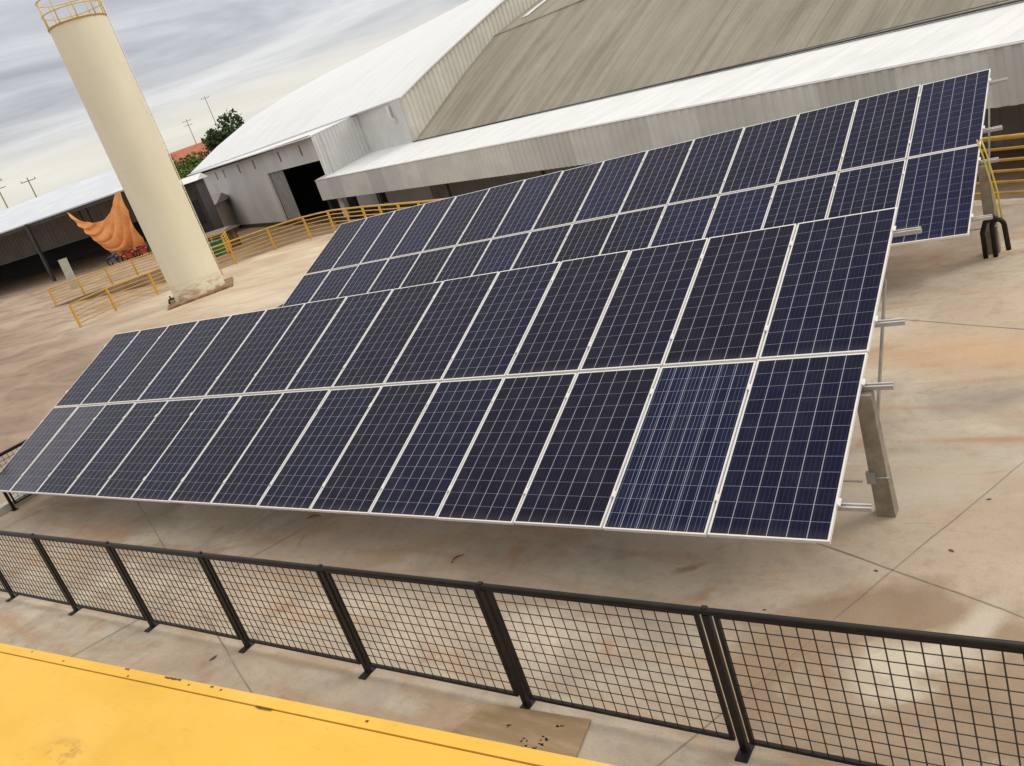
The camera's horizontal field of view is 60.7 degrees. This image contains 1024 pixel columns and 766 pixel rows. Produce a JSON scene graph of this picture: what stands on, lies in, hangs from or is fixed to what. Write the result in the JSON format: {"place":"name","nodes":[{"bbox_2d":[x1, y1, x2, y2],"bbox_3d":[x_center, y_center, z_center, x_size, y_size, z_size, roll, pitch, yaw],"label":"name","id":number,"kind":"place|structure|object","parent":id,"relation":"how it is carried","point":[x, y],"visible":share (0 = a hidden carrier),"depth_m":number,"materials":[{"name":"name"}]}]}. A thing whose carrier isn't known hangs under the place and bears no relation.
{"place":"outdoors","nodes":[
{"label":"outdoors","id":0,"kind":"place"},
{"bbox_2d":[0,0,468,210],"label":"sky","id":1,"kind":"structure","parent":0,"point":[244,56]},
{"bbox_2d":[0,198,1023,765],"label":"concrete yard","id":2,"kind":"structure","parent":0,"point":[952,414],"depth_m":8.73,"materials":[{"name":"beige concrete"}]},
{"bbox_2d":[58,258,78,288],"bbox_3d":[-32.353,-8.007,63.806,0.600,2.200,0.120,-19,15,0],"label":"standing board","id":3,"kind":"object","parent":2,"relation":"on","point":[66,269],"visible":1,"depth_m":63.72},
{"bbox_2d":[0,169,144,281],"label":"open shed","id":4,"kind":"structure","parent":2,"relation":"on","point":[46,231],"depth_m":91.50,"materials":[{"name":"white metal"}]},
{"bbox_2d":[67,192,147,259],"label":"tarpaulin","id":5,"kind":"object","parent":4,"relation":"hanging from","point":[114,230],"visible":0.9,"depth_m":72.75,"materials":[{"name":"orange fabric"}]},
{"bbox_2d":[0,398,199,515],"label":"kerb","id":6,"kind":"structure","parent":2,"relation":"on","point":[5,507],"depth_m":17.03,"materials":[{"name":"beige concrete"}]},
{"bbox_2d":[48,252,158,305],"bbox_3d":[-24.831,-6.997,55.512,8.668,1.155,1.199,-21,19,-5],"label":"yellow railing","id":7,"kind":"object","parent":2,"relation":"on","point":[81,286],"visible":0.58,"depth_m":55.60,"materials":[{"name":"metal"}]},
{"bbox_2d":[106,250,123,265],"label":"motorcycle","id":8,"kind":"object","parent":2,"relation":"on","point":[113,257],"visible":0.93,"depth_m":72.99,"materials":[{"name":"black paint"}]},
{"bbox_2d":[121,246,140,261],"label":"motorcycle","id":9,"kind":"object","parent":2,"relation":"on","point":[129,253],"visible":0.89,"depth_m":72.14,"materials":[{"name":"black paint"}]},
{"bbox_2d":[0,304,282,510],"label":"fence","id":10,"kind":"object","parent":2,"relation":"on","point":[7,497],"visible":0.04,"depth_m":16.87,"materials":[{"name":"black metal"}]},
{"bbox_2d":[135,241,152,257],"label":"motorcycle","id":11,"kind":"object","parent":2,"relation":"on","point":[142,250],"visible":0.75,"depth_m":71.39,"materials":[{"name":"black paint"}]},
{"bbox_2d":[68,386,252,692],"bbox_3d":[-5.960,2.160,14.227,0.025,0.001,30.998,-28,21,-25],"label":"slab joint","id":12,"kind":"object","parent":2,"relation":"on","point":[200,606],"visible":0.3,"depth_m":10.35,"materials":[{"name":"grey concrete"}]},
{"bbox_2d":[167,276,232,310],"bbox_3d":[-13.454,-3.911,37.894,2.800,0.090,2.800,-23,19,-11],"label":"tank base","id":13,"kind":"object","parent":2,"relation":"on","point":[226,285],"visible":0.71,"depth_m":36.77,"materials":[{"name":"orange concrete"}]},
{"bbox_2d":[35,0,224,303],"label":"water tank","id":14,"kind":"object","parent":13,"relation":"on","point":[99,71],"visible":0.99,"depth_m":35.07,"materials":[{"name":"beige paint"}]},
{"bbox_2d":[71,513,330,656],"bbox_3d":[0.061,0.431,13.287,19.003,0.001,0.025,-28,21,-25],"label":"slab joint","id":15,"kind":"object","parent":2,"relation":"on","point":[198,586],"visible":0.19,"depth_m":11.16,"materials":[{"name":"grey concrete"}]},
{"bbox_2d":[205,231,231,252],"bbox_3d":[-20.070,-9.630,60.052,1.380,1.185,5.218,-31,22,-32],"label":"yellow railing","id":16,"kind":"object","parent":2,"relation":"on","point":[224,234],"visible":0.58,"depth_m":59.87,"materials":[{"name":"metal"}]},
{"bbox_2d":[0,643,615,765],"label":"yellow ledge","id":17,"kind":"object","parent":2,"relation":"on","point":[58,710],"visible":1,"depth_m":3.62,"materials":[{"name":"paint"}]},
{"bbox_2d":[0,207,921,543],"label":"solar array","id":18,"kind":"object","parent":2,"relation":"on","point":[548,395],"visible":1,"depth_m":9.87,"materials":[{"name":"glass"}]},
{"bbox_2d":[0,530,1023,765],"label":"fence","id":19,"kind":"object","parent":2,"relation":"on","point":[498,631],"visible":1,"depth_m":6.76,"materials":[{"name":"black metal"}]},
{"bbox_2d":[451,704,590,757],"bbox_3d":[0.004,2.772,6.872,1.302,0.016,0.566,-5,23,35],"label":"plywood sheet","id":20,"kind":"object","parent":2,"relation":"on","point":[550,732],"visible":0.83,"depth_m":6.88,"materials":[{"name":"brown wood"}]},
{"bbox_2d":[68,133,1023,327],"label":"yellow railing","id":21,"kind":"object","parent":2,"relation":"on","point":[1005,137],"visible":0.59,"depth_m":41.85,"materials":[{"name":"metal"}]},
{"bbox_2d":[282,69,1007,306],"bbox_3d":[0.976,-2.794,17.692,15.820,2.350,3.655,-4,24,38],"label":"solar array","id":22,"kind":"object","parent":2,"relation":"on","point":[779,172],"visible":0.72,"depth_m":15.73,"materials":[{"name":"glass"}]},
{"bbox_2d":[657,461,1023,765],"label":"slab joint","id":23,"kind":"object","parent":2,"relation":"on","point":[846,608],"visible":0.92,"depth_m":7.08,"materials":[{"name":"beige concrete"}]},
{"bbox_2d":[818,543,998,607],"bbox_3d":[-3.255,-0.112,17.919,0.024,0.001,26.903,-28,21,-25],"label":"slab joint","id":24,"kind":"object","parent":2,"relation":"on","point":[912,576],"visible":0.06,"depth_m":7.11,"materials":[{"name":"grey concrete"}]},
{"bbox_2d":[878,317,1019,328],"bbox_3d":[1.546,-1.840,18.132,0.025,0.001,31.002,-28,21,-25],"label":"slab joint","id":25,"kind":"object","parent":2,"relation":"on","point":[955,323],"visible":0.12,"depth_m":11.24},
{"bbox_2d":[976,139,1011,258],"bbox_3d":[6.905,-2.657,12.626,0.377,1.752,0.118,-4,24,38],"label":"cable conduit","id":26,"kind":"object","parent":2,"relation":"on","point":[995,219],"visible":0.98,"depth_m":12.71,"materials":[{"name":"black paint"}]},
{"bbox_2d":[999,607,1023,617],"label":"slab joint","id":27,"kind":"object","parent":2,"relation":"on","point":[1011,612],"visible":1,"depth_m":6.42,"materials":[{"name":"beige concrete"}]},
{"bbox_2d":[214,145,1023,268],"bbox_3d":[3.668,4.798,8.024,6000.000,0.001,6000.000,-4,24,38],"label":"ground","id":28,"kind":"structure","parent":0,"point":[1002,165],"depth_m":77.26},
{"bbox_2d":[0,178,7,207],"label":"power pole","id":29,"kind":"object","parent":28,"relation":"on","point":[2,196],"visible":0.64,"depth_m":127.50,"materials":[{"name":"concrete"}]},
{"bbox_2d":[20,176,36,197],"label":"power pole","id":30,"kind":"object","parent":28,"relation":"on","point":[31,186],"visible":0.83,"depth_m":128.91,"materials":[{"name":"concrete"}]},
{"bbox_2d":[53,269,219,329],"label":"ramp","id":31,"kind":"structure","parent":28,"relation":"on","point":[64,313],"depth_m":49.78,"materials":[{"name":"concrete"}]},
{"bbox_2d":[177,166,196,178],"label":"tree","id":32,"kind":"object","parent":28,"relation":"on","point":[185,174],"visible":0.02,"depth_m":163.20,"materials":[{"name":"green plant"}]},
{"bbox_2d":[171,151,203,179],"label":"tree","id":33,"kind":"object","parent":28,"relation":"on","point":[190,162],"visible":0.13,"depth_m":171.44,"materials":[{"name":"green plant"}]},
{"bbox_2d":[168,142,209,173],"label":"house","id":34,"kind":"structure","parent":28,"relation":"on","point":[184,152],"depth_m":180.72,"materials":[{"name":"paint"}]},
{"bbox_2d":[180,173,223,233],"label":"house","id":35,"kind":"structure","parent":28,"relation":"on","point":[201,200],"depth_m":94.54,"materials":[{"name":"metal"}]},
{"bbox_2d":[189,199,206,224],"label":"window","id":36,"kind":"structure","parent":35,"relation":"in","point":[196,206],"depth_m":94.22,"materials":[{"name":"black glass"}]},
{"bbox_2d":[201,96,218,129],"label":"power pole","id":37,"kind":"object","parent":28,"relation":"on","point":[210,110],"visible":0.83,"depth_m":236.02,"materials":[{"name":"concrete"}]},
{"bbox_2d":[208,238,229,257],"bbox_3d":[-20.228,-9.198,60.014,1.240,1.125,1.100,-12,20,19],"label":"wheeled bin","id":38,"kind":"object","parent":28,"relation":"on","point":[215,242],"visible":0.64,"depth_m":59.54,"materials":[{"name":"green plastic"}]},
{"bbox_2d":[201,108,244,159],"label":"tree","id":39,"kind":"object","parent":28,"relation":"on","point":[213,140],"visible":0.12,"depth_m":152.23,"materials":[{"name":"green plant"}]},
{"bbox_2d":[204,225,241,247],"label":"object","id":40,"kind":"structure","parent":28,"relation":"on","point":[231,232],"depth_m":89.17,"materials":[{"name":"orange concrete"}]},
{"bbox_2d":[211,192,239,230],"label":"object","id":41,"kind":"structure","parent":28,"relation":"on","point":[224,209],"depth_m":109.13,"materials":[{"name":"paint"}]},
{"bbox_2d":[187,0,538,227],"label":"white roofed building","id":42,"kind":"structure","parent":28,"relation":"on","point":[268,166],"depth_m":83.12,"materials":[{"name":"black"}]},
{"bbox_2d":[270,170,301,219],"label":"sliding door","id":43,"kind":"structure","parent":42,"relation":"in","point":[282,187],"depth_m":91.39,"materials":[{"name":"grey metal"}]},
{"bbox_2d":[314,0,1023,223],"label":"arched roof warehouse","id":44,"kind":"structure","parent":28,"relation":"on","point":[542,87],"depth_m":43.14,"materials":[{"name":"metal"}]},
{"bbox_2d":[326,199,340,209],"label":"doorway","id":45,"kind":"structure","parent":44,"relation":"in","point":[335,204],"depth_m":91.55,"materials":[{"name":"black"}]},
{"bbox_2d":[346,196,358,208],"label":"doorway","id":46,"kind":"structure","parent":44,"relation":"in","point":[352,201],"depth_m":86.97,"materials":[{"name":"black"}]},
{"bbox_2d":[376,192,387,202],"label":"window","id":47,"kind":"structure","parent":44,"relation":"in","point":[383,194],"depth_m":80.38,"materials":[{"name":"black glass"}]}
]}

